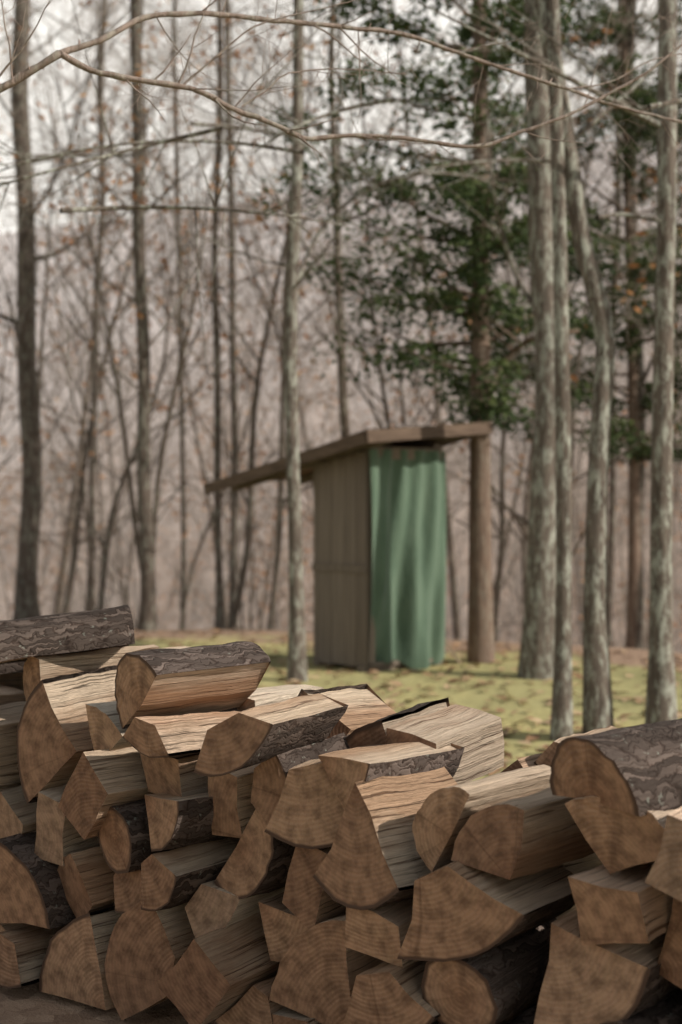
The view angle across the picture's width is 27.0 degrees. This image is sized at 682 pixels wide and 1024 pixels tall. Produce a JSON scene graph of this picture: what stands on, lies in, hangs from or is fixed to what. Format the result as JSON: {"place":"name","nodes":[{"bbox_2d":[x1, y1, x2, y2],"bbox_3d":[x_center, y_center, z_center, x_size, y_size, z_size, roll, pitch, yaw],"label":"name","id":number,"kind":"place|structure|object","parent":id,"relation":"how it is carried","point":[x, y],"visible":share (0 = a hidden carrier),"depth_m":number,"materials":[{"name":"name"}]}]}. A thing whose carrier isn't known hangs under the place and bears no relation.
{"place":"outdoors","nodes":[
{"label":"outdoors","id":0,"kind":"place"},
{"bbox_2d":[0,134,132,246],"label":"limb","id":1,"kind":"object","parent":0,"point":[120,155],"visible":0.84,"depth_m":12.38,"materials":[{"name":"brown plant"}]},
{"bbox_2d":[0,102,303,415],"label":"limb","id":2,"kind":"object","parent":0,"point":[284,149],"visible":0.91,"depth_m":8.89,"materials":[{"name":"brown plant"}]},
{"bbox_2d":[59,0,395,373],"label":"limb","id":3,"kind":"object","parent":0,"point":[107,208],"visible":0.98,"depth_m":7.86,"materials":[{"name":"brown plant"}]},
{"bbox_2d":[92,26,395,166],"bbox_3d":[-0.323,-2.518,8.783,1.305,1.241,2.226,0,0,28],"label":"limb","id":4,"kind":"object","parent":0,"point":[374,102],"visible":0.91,"depth_m":8.58,"materials":[{"name":"brown plant"}]},
{"bbox_2d":[0,138,681,1023],"bbox_3d":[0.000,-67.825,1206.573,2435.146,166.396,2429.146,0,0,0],"label":"ground","id":5,"kind":"structure","parent":0,"point":[28,1004],"depth_m":155.61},
{"bbox_2d":[0,507,77,619],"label":"shrub","id":6,"kind":"object","parent":5,"relation":"on","point":[9,581],"visible":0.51,"depth_m":33.16,"materials":[{"name":"brown plant"}]},
{"bbox_2d":[0,480,104,614],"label":"shrub","id":7,"kind":"object","parent":5,"relation":"on","point":[39,552],"visible":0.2,"depth_m":47.19,"materials":[{"name":"brown plant"}]},
{"bbox_2d":[0,392,126,616],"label":"shrub","id":8,"kind":"object","parent":5,"relation":"on","point":[50,513],"visible":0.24,"depth_m":60.87,"materials":[{"name":"brown plant"}]},
{"bbox_2d":[0,185,128,475],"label":"understory tree","id":9,"kind":"object","parent":5,"relation":"on","point":[8,379],"visible":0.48,"depth_m":28.28,"materials":[{"name":"brown plant"}]},
{"bbox_2d":[0,0,128,396],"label":"understory tree","id":10,"kind":"object","parent":5,"relation":"on","point":[37,9],"visible":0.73,"depth_m":21.20,"materials":[{"name":"brown plant"}]},
{"bbox_2d":[0,370,134,610],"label":"shrub","id":11,"kind":"object","parent":5,"relation":"on","point":[50,480],"visible":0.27,"depth_m":63.46,"materials":[{"name":"brown plant"}]},
{"bbox_2d":[0,427,136,618],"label":"shrub","id":12,"kind":"object","parent":5,"relation":"on","point":[46,562],"visible":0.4,"depth_m":36.73,"materials":[{"name":"brown plant"}]},
{"bbox_2d":[0,281,190,623],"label":"understory tree","id":13,"kind":"object","parent":5,"relation":"on","point":[65,521],"visible":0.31,"depth_m":51.53,"materials":[{"name":"brown plant"}]},
{"bbox_2d":[11,433,185,611],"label":"shrub","id":14,"kind":"object","parent":5,"relation":"on","point":[110,596],"visible":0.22,"depth_m":48.56,"materials":[{"name":"brown plant"}]},
{"bbox_2d":[0,399,198,604],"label":"shrub","id":15,"kind":"object","parent":5,"relation":"on","point":[64,504],"visible":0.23,"depth_m":69.07,"materials":[{"name":"brown plant"}]},
{"bbox_2d":[40,493,162,608],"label":"shrub","id":16,"kind":"object","parent":5,"relation":"on","point":[109,564],"visible":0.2,"depth_m":58.89,"materials":[{"name":"brown plant"}]},
{"bbox_2d":[0,0,209,619],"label":"tree","id":17,"kind":"object","parent":5,"relation":"on","point":[26,601],"visible":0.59,"depth_m":22.60,"materials":[{"name":"brown plant"}]},
{"bbox_2d":[10,249,210,624],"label":"forest tree","id":18,"kind":"object","parent":5,"relation":"on","point":[128,526],"visible":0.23,"depth_m":68.35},
{"bbox_2d":[0,0,221,215],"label":"limb","id":19,"kind":"object","parent":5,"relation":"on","point":[180,137],"visible":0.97,"depth_m":8.17,"materials":[{"name":"brown plant"}]},
{"bbox_2d":[11,417,224,629],"bbox_3d":[-6.120,2.985,39.186,6.380,11.212,5.355,0,0,-10],"label":"shrub","id":20,"kind":"object","parent":5,"relation":"on","point":[124,561],"visible":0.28,"depth_m":39.30,"materials":[{"name":"brown plant"}]},
{"bbox_2d":[0,162,238,615],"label":"understory tree","id":21,"kind":"object","parent":5,"relation":"on","point":[102,536],"visible":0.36,"depth_m":37.61,"materials":[{"name":"brown plant"}]},
{"bbox_2d":[0,199,241,610],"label":"understory tree","id":22,"kind":"object","parent":5,"relation":"on","point":[90,557],"visible":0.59,"depth_m":26.67,"materials":[{"name":"brown plant"}]},
{"bbox_2d":[0,0,255,605],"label":"forest tree","id":23,"kind":"object","parent":5,"relation":"on","point":[105,410],"visible":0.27,"depth_m":59.27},
{"bbox_2d":[0,0,258,542],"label":"understory tree","id":24,"kind":"object","parent":5,"relation":"on","point":[41,351],"visible":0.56,"depth_m":24.11,"materials":[{"name":"brown plant"}]},
{"bbox_2d":[0,0,263,570],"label":"understory tree","id":25,"kind":"object","parent":5,"relation":"on","point":[133,514],"visible":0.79,"depth_m":19.96,"materials":[{"name":"brown plant"}]},
{"bbox_2d":[0,0,270,630],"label":"tree","id":26,"kind":"object","parent":5,"relation":"on","point":[147,618],"visible":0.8,"depth_m":18.54,"materials":[{"name":"brown plant"}]},
{"bbox_2d":[0,325,278,611],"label":"understory tree","id":27,"kind":"object","parent":5,"relation":"on","point":[128,571],"visible":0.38,"depth_m":30.88,"materials":[{"name":"brown plant"}]},
{"bbox_2d":[30,0,249,610],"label":"tree","id":28,"kind":"object","parent":5,"relation":"on","point":[92,482],"visible":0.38,"depth_m":27.94,"materials":[{"name":"brown plant"}]},
{"bbox_2d":[0,0,286,612],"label":"understory tree","id":29,"kind":"object","parent":5,"relation":"on","point":[76,542],"visible":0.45,"depth_m":28.10,"materials":[{"name":"brown plant"}]},
{"bbox_2d":[9,136,323,609],"bbox_3d":[-2.837,-1.641,23.182,5.230,10.087,5.805,0,0,-5],"label":"understory tree","id":30,"kind":"object","parent":5,"relation":"on","point":[104,566],"visible":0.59,"depth_m":22.63,"materials":[{"name":"brown plant"}]},
{"bbox_2d":[130,497,214,629],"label":"shrub","id":31,"kind":"object","parent":5,"relation":"on","point":[158,540],"visible":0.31,"depth_m":63.53,"materials":[{"name":"brown plant"}]},
{"bbox_2d":[0,0,361,613],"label":"forest tree","id":32,"kind":"object","parent":5,"relation":"on","point":[59,594],"visible":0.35,"depth_m":35.61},
{"bbox_2d":[130,505,239,629],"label":"shrub","id":33,"kind":"object","parent":5,"relation":"on","point":[187,572],"visible":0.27,"depth_m":50.35,"materials":[{"name":"brown plant"}]},
{"bbox_2d":[71,0,302,629],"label":"tree","id":34,"kind":"object","parent":5,"relation":"on","point":[183,527],"visible":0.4,"depth_m":24.97,"materials":[{"name":"brown plant"}]},
{"bbox_2d":[29,0,353,629],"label":"forest tree","id":35,"kind":"object","parent":5,"relation":"on","point":[201,464],"visible":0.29,"depth_m":39.25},
{"bbox_2d":[156,534,240,629],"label":"shrub","id":36,"kind":"object","parent":5,"relation":"on","point":[191,584],"visible":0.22,"depth_m":47.22,"materials":[{"name":"brown plant"}]},
{"bbox_2d":[8,0,394,554],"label":"understory tree","id":37,"kind":"object","parent":5,"relation":"on","point":[182,360],"visible":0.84,"depth_m":18.40,"materials":[{"name":"brown plant"}]},
{"bbox_2d":[151,316,279,609],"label":"forest tree","id":38,"kind":"object","parent":5,"relation":"on","point":[212,433],"visible":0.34,"depth_m":126.62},
{"bbox_2d":[64,0,377,629],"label":"tree","id":39,"kind":"object","parent":5,"relation":"on","point":[219,623],"visible":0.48,"depth_m":20.95,"materials":[{"name":"brown plant"}]},
{"bbox_2d":[152,368,304,629],"bbox_3d":[-2.178,1.438,31.264,3.868,9.520,4.611,-6,3,-15],"label":"shrub","id":40,"kind":"object","parent":5,"relation":"on","point":[251,594],"visible":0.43,"depth_m":30.93,"materials":[{"name":"brown plant"}]},
{"bbox_2d":[153,331,312,629],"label":"understory tree","id":41,"kind":"object","parent":5,"relation":"on","point":[227,520],"visible":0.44,"depth_m":26.00,"materials":[{"name":"brown plant"}]},
{"bbox_2d":[155,387,312,629],"bbox_3d":[-2.221,2.920,38.026,5.766,12.849,4.673,0,0,-8],"label":"shrub","id":42,"kind":"object","parent":5,"relation":"on","point":[255,598],"visible":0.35,"depth_m":38.03,"materials":[{"name":"brown plant"}]},
{"bbox_2d":[1,0,469,611],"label":"forest tree","id":43,"kind":"object","parent":5,"relation":"on","point":[257,160],"visible":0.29,"depth_m":52.73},
{"bbox_2d":[148,0,323,629],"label":"tree","id":44,"kind":"object","parent":5,"relation":"on","point":[233,399],"visible":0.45,"depth_m":22.95,"materials":[{"name":"brown plant"}]},
{"bbox_2d":[151,307,321,629],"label":"understory tree","id":45,"kind":"object","parent":5,"relation":"on","point":[261,410],"visible":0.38,"depth_m":45.51,"materials":[{"name":"brown plant"}]},
{"bbox_2d":[160,425,312,629],"bbox_3d":[-2.027,2.664,36.902,4.229,10.047,4.935,0,0,26],"label":"shrub","id":46,"kind":"object","parent":5,"relation":"on","point":[274,535],"visible":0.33,"depth_m":36.26,"materials":[{"name":"brown plant"}]},
{"bbox_2d":[54,0,442,629],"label":"understory tree","id":47,"kind":"object","parent":5,"relation":"on","point":[249,500],"visible":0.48,"depth_m":21.73,"materials":[{"name":"brown plant"}]},
{"bbox_2d":[179,391,327,629],"bbox_3d":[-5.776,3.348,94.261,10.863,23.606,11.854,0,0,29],"label":"shrub","id":48,"kind":"object","parent":5,"relation":"on","point":[246,490],"visible":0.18,"depth_m":94.05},
{"bbox_2d":[117,210,393,629],"bbox_3d":[-1.525,-0.634,25.476,4.474,10.245,5.058,0,0,30],"label":"understory tree","id":49,"kind":"object","parent":5,"relation":"on","point":[191,571],"visible":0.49,"depth_m":24.96,"materials":[{"name":"brown plant"}]},
{"bbox_2d":[201,485,312,631],"bbox_3d":[-1.199,2.946,33.267,3.921,7.472,3.711,0,0,45],"label":"shrub","id":50,"kind":"object","parent":5,"relation":"on","point":[275,617],"visible":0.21,"depth_m":33.30,"materials":[{"name":"brown plant"}]},
{"bbox_2d":[113,193,444,623],"bbox_3d":[-1.268,-0.212,31.737,7.676,14.561,8.064,-4,-6,-9],"label":"understory tree","id":51,"kind":"object","parent":5,"relation":"on","point":[299,410],"visible":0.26,"depth_m":31.76,"materials":[{"name":"brown plant"}]},
{"bbox_2d":[197,339,369,589],"bbox_3d":[-1.003,1.062,29.813,4.031,10.080,4.317,0,0,-3],"label":"shrub","id":52,"kind":"object","parent":5,"relation":"on","point":[310,505],"visible":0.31,"depth_m":29.45,"materials":[{"name":"brown plant"}]},
{"bbox_2d":[105,0,462,629],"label":"understory tree","id":53,"kind":"object","parent":5,"relation":"on","point":[271,613],"visible":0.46,"depth_m":19.32,"materials":[{"name":"brown plant"}]},
{"bbox_2d":[47,0,520,628],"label":"forest tree","id":54,"kind":"object","parent":5,"relation":"on","point":[281,322],"visible":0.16,"depth_m":49.79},
{"bbox_2d":[221,291,427,533],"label":"forest tree","id":55,"kind":"object","parent":5,"relation":"on","point":[323,394],"visible":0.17,"depth_m":74.19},
{"bbox_2d":[154,0,500,549],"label":"understory tree","id":56,"kind":"object","parent":5,"relation":"on","point":[373,316],"visible":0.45,"depth_m":19.45,"materials":[{"name":"brown plant"}]},
{"bbox_2d":[0,605,681,1023],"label":"firewood pile","id":57,"kind":"object","parent":5,"relation":"on","point":[202,835],"visible":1,"depth_m":4.05,"materials":[{"name":"brown wood"}]},
{"bbox_2d":[0,0,681,443],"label":"understory tree","id":58,"kind":"object","parent":5,"relation":"on","point":[342,398],"visible":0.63,"depth_m":17.61,"materials":[{"name":"brown plant"}]},
{"bbox_2d":[0,0,681,184],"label":"branch","id":59,"kind":"object","parent":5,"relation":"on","point":[26,73],"visible":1,"depth_m":5.51,"materials":[{"name":"brown plant"}]},
{"bbox_2d":[203,421,492,672],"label":"outhouse","id":60,"kind":"structure","parent":5,"relation":"on","point":[379,550],"depth_m":14.15,"materials":[{"name":"brown wood"}]},
{"bbox_2d":[285,396,446,614],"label":"understory tree","id":61,"kind":"object","parent":5,"relation":"on","point":[308,550],"visible":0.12,"depth_m":27.18,"materials":[{"name":"brown plant"}]},
{"bbox_2d":[252,0,482,681],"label":"tree","id":62,"kind":"object","parent":5,"relation":"on","point":[297,669],"visible":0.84,"depth_m":13.04,"materials":[{"name":"grey plant"}]},
{"bbox_2d":[165,210,286,269],"bbox_3d":[-1.206,-2.490,13.040,1.236,0.663,0.978,0,0,-43],"label":"limb","id":63,"kind":"object","parent":62,"relation":"attached to","point":[253,257],"visible":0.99,"depth_m":13.24,"materials":[{"name":"brown plant"}]},
{"bbox_2d":[190,100,466,242],"bbox_3d":[-0.118,-2.864,11.986,2.134,1.036,1.060,0,0,-22],"label":"limb","id":64,"kind":"object","parent":62,"relation":"attached to","point":[201,124],"visible":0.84,"depth_m":12.11,"materials":[{"name":"brown plant"}]},
{"bbox_2d":[305,84,583,288],"bbox_3d":[0.845,-2.633,11.561,2.256,1.747,1.199,0,0,0],"label":"limb","id":65,"kind":"object","parent":62,"relation":"attached to","point":[491,161],"visible":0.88,"depth_m":11.52,"materials":[{"name":"brown plant"}]},
{"bbox_2d":[284,260,469,454],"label":"understory tree","id":66,"kind":"object","parent":5,"relation":"on","point":[379,332],"visible":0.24,"depth_m":25.04,"materials":[{"name":"brown plant"}]},
{"bbox_2d":[240,114,533,544],"bbox_3d":[0.857,-1.412,20.848,5.018,8.458,5.591,0,0,-40],"label":"understory tree","id":67,"kind":"object","parent":5,"relation":"on","point":[402,402],"visible":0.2,"depth_m":20.50,"materials":[{"name":"brown plant"}]},
{"bbox_2d":[127,0,655,639],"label":"forest tree","id":68,"kind":"object","parent":5,"relation":"on","point":[453,586],"visible":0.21,"depth_m":32.38,"materials":[{"name":"plant"}]},
{"bbox_2d":[132,629,681,775],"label":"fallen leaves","id":69,"kind":"object","parent":5,"relation":"on","point":[531,737],"visible":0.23,"depth_m":12.83,"materials":[{"name":"plant"}]},
{"bbox_2d":[305,259,532,561],"bbox_3d":[1.334,0.161,23.890,3.441,8.852,4.021,-5,2,40],"label":"understory tree","id":70,"kind":"object","parent":5,"relation":"on","point":[416,400],"visible":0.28,"depth_m":23.61,"materials":[{"name":"brown plant"}]},
{"bbox_2d":[255,242,584,610],"bbox_3d":[0.928,1.212,38.455,9.613,17.750,10.099,-4,-1,-25],"label":"understory tree","id":71,"kind":"object","parent":5,"relation":"on","point":[367,379],"visible":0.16,"depth_m":38.36,"materials":[{"name":"brown plant"}]},
{"bbox_2d":[252,0,599,663],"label":"cedar","id":72,"kind":"object","parent":5,"relation":"on","point":[481,246],"visible":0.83,"depth_m":14.58,"materials":[{"name":"green plant"}]},
{"bbox_2d":[479,291,579,396],"bbox_3d":[1.894,-1.654,14.295,0.968,0.943,1.048,0,0,14],"label":"branch","id":73,"kind":"object","parent":72,"relation":"attached to","point":[518,346],"visible":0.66,"depth_m":14.64,"materials":[{"name":"brown plant"}]},
{"bbox_2d":[371,403,523,639],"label":"understory tree","id":74,"kind":"object","parent":5,"relation":"on","point":[466,539],"visible":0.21,"depth_m":50.94,"materials":[{"name":"brown plant"}]},
{"bbox_2d":[447,503,528,640],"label":"understory tree","id":75,"kind":"object","parent":5,"relation":"on","point":[492,582],"visible":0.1,"depth_m":52.22,"materials":[{"name":"brown plant"}]},
{"bbox_2d":[305,0,681,558],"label":"understory tree","id":76,"kind":"object","parent":5,"relation":"on","point":[514,514],"visible":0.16,"depth_m":23.93,"materials":[{"name":"brown plant"}]},
{"bbox_2d":[351,0,648,641],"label":"understory tree","id":77,"kind":"object","parent":5,"relation":"on","point":[501,532],"visible":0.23,"depth_m":18.76,"materials":[{"name":"brown plant"}]},
{"bbox_2d":[321,48,681,633],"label":"understory tree","id":78,"kind":"object","parent":5,"relation":"on","point":[523,567],"visible":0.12,"depth_m":27.64,"materials":[{"name":"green plant"}]},
{"bbox_2d":[348,33,679,623],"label":"forest tree","id":79,"kind":"object","parent":5,"relation":"on","point":[580,588],"visible":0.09,"depth_m":64.47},
{"bbox_2d":[350,78,681,558],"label":"understory tree","id":80,"kind":"object","parent":5,"relation":"on","point":[579,353],"visible":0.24,"depth_m":17.54,"materials":[{"name":"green plant"}]},
{"bbox_2d":[359,0,681,529],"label":"forest tree","id":81,"kind":"object","parent":5,"relation":"on","point":[613,232],"visible":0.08,"depth_m":47.85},
{"bbox_2d":[517,0,555,679],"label":"tree","id":82,"kind":"object","parent":5,"relation":"on","point":[536,658],"visible":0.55,"depth_m":13.30,"materials":[{"name":"grey plant"}]},
{"bbox_2d":[298,58,589,279],"bbox_3d":[1.006,-3.151,13.194,2.703,2.071,1.333,0,0,-20],"label":"branch","id":83,"kind":"object","parent":82,"relation":"attached to","point":[319,232],"visible":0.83,"depth_m":13.18,"materials":[{"name":"brown plant"}]},
{"bbox_2d":[382,108,532,308],"bbox_3d":[1.094,-2.837,13.397,1.573,1.940,0.932,0,0,10],"label":"limb","id":84,"kind":"object","parent":82,"relation":"attached to","point":[521,285],"visible":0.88,"depth_m":13.54,"materials":[{"name":"grey plant"}]},
{"bbox_2d":[399,0,677,723],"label":"tree","id":85,"kind":"object","parent":5,"relation":"on","point":[661,702],"visible":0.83,"depth_m":9.55,"materials":[{"name":"grey plant"}]},
{"bbox_2d":[595,204,681,227],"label":"limb","id":86,"kind":"object","parent":85,"relation":"attached to","point":[637,216],"visible":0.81,"depth_m":9.93,"materials":[{"name":"grey plant"}]},
{"bbox_2d":[407,0,681,649],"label":"tree","id":87,"kind":"object","parent":5,"relation":"on","point":[641,639],"visible":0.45,"depth_m":18.95,"materials":[{"name":"brown plant"}]},
{"bbox_2d":[462,299,626,643],"bbox_3d":[4.494,1.496,31.757,4.435,12.462,5.287,-3,-7,16],"label":"understory tree","id":88,"kind":"object","parent":5,"relation":"on","point":[521,485],"visible":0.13,"depth_m":32.48,"materials":[{"name":"brown plant"}]},
{"bbox_2d":[411,98,679,642],"bbox_3d":[5.245,-0.962,33.725,9.973,18.756,10.477,7,-6,8],"label":"understory tree","id":89,"kind":"object","parent":5,"relation":"on","point":[516,497],"visible":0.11,"depth_m":33.44,"materials":[{"name":"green plant"}]},
{"bbox_2d":[466,405,626,641],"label":"understory tree","id":90,"kind":"object","parent":5,"relation":"on","point":[518,543],"visible":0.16,"depth_m":45.72,"materials":[{"name":"brown plant"}]},
{"bbox_2d":[445,452,649,642],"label":"understory tree","id":91,"kind":"object","parent":5,"relation":"on","point":[508,637],"visible":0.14,"depth_m":36.88,"materials":[{"name":"brown plant"}]},
{"bbox_2d":[433,0,681,423],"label":"understory tree","id":92,"kind":"object","parent":5,"relation":"on","point":[634,27],"visible":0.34,"depth_m":18.09,"materials":[{"name":"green plant"}]},
{"bbox_2d":[547,0,572,740],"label":"tree","id":93,"kind":"object","parent":5,"relation":"on","point":[561,723],"visible":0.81,"depth_m":9.66,"materials":[{"name":"grey plant"}]},
{"bbox_2d":[446,0,681,648],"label":"cedar","id":94,"kind":"object","parent":5,"relation":"on","point":[631,434],"visible":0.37,"depth_m":18.78,"materials":[{"name":"green plant"}]},
{"bbox_2d":[460,371,681,650],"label":"understory tree","id":95,"kind":"object","parent":5,"relation":"on","point":[577,592],"visible":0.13,"depth_m":48.06,"materials":[{"name":"brown plant"}]},
{"bbox_2d":[466,337,681,645],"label":"understory tree","id":96,"kind":"object","parent":5,"relation":"on","point":[580,450],"visible":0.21,"depth_m":24.55,"materials":[{"name":"brown plant"}]},
{"bbox_2d":[504,0,681,652],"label":"forest tree","id":97,"kind":"object","parent":5,"relation":"on","point":[679,347],"visible":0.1,"depth_m":36.86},
{"bbox_2d":[509,466,681,649],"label":"understory tree","id":98,"kind":"object","parent":5,"relation":"on","point":[626,561],"visible":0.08,"depth_m":52.14,"materials":[{"name":"brown plant"}]},
{"bbox_2d":[511,458,681,647],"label":"understory tree","id":99,"kind":"object","parent":5,"relation":"on","point":[617,508],"visible":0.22,"depth_m":27.90,"materials":[{"name":"brown plant"}]},
{"bbox_2d":[515,1,681,434],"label":"understory tree","id":100,"kind":"object","parent":5,"relation":"on","point":[620,141],"visible":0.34,"depth_m":17.25,"materials":[{"name":"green plant"}]},
{"bbox_2d":[532,0,681,733],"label":"tree","id":101,"kind":"object","parent":5,"relation":"on","point":[597,707],"visible":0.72,"depth_m":9.69,"materials":[{"name":"grey plant"}]},
{"bbox_2d":[568,0,681,646],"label":"tree","id":102,"kind":"object","parent":5,"relation":"on","point":[611,548],"visible":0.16,"depth_m":23.95,"materials":[{"name":"brown plant"}]},
{"bbox_2d":[572,411,681,651],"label":"understory tree","id":103,"kind":"object","parent":5,"relation":"on","point":[625,602],"visible":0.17,"depth_m":40.19,"materials":[{"name":"brown plant"}]},
{"bbox_2d":[574,1,681,607],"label":"forest tree","id":104,"kind":"object","parent":5,"relation":"on","point":[674,496],"visible":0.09,"depth_m":51.69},
{"bbox_2d":[582,416,681,632],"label":"understory tree","id":105,"kind":"object","parent":5,"relation":"on","point":[678,508],"visible":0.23,"depth_m":34.32,"materials":[{"name":"brown plant"}]},
{"bbox_2d":[607,427,681,641],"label":"understory tree","id":106,"kind":"object","parent":5,"relation":"on","point":[649,554],"visible":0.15,"depth_m":43.50,"materials":[{"name":"brown plant"}]},
{"bbox_2d":[0,0,681,233],"bbox_3d":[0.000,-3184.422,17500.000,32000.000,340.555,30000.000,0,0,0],"label":"sky","id":107,"kind":"structure","parent":0,"point":[42,31],"depth_m":10635.24,"materials":[{"name":"white"}]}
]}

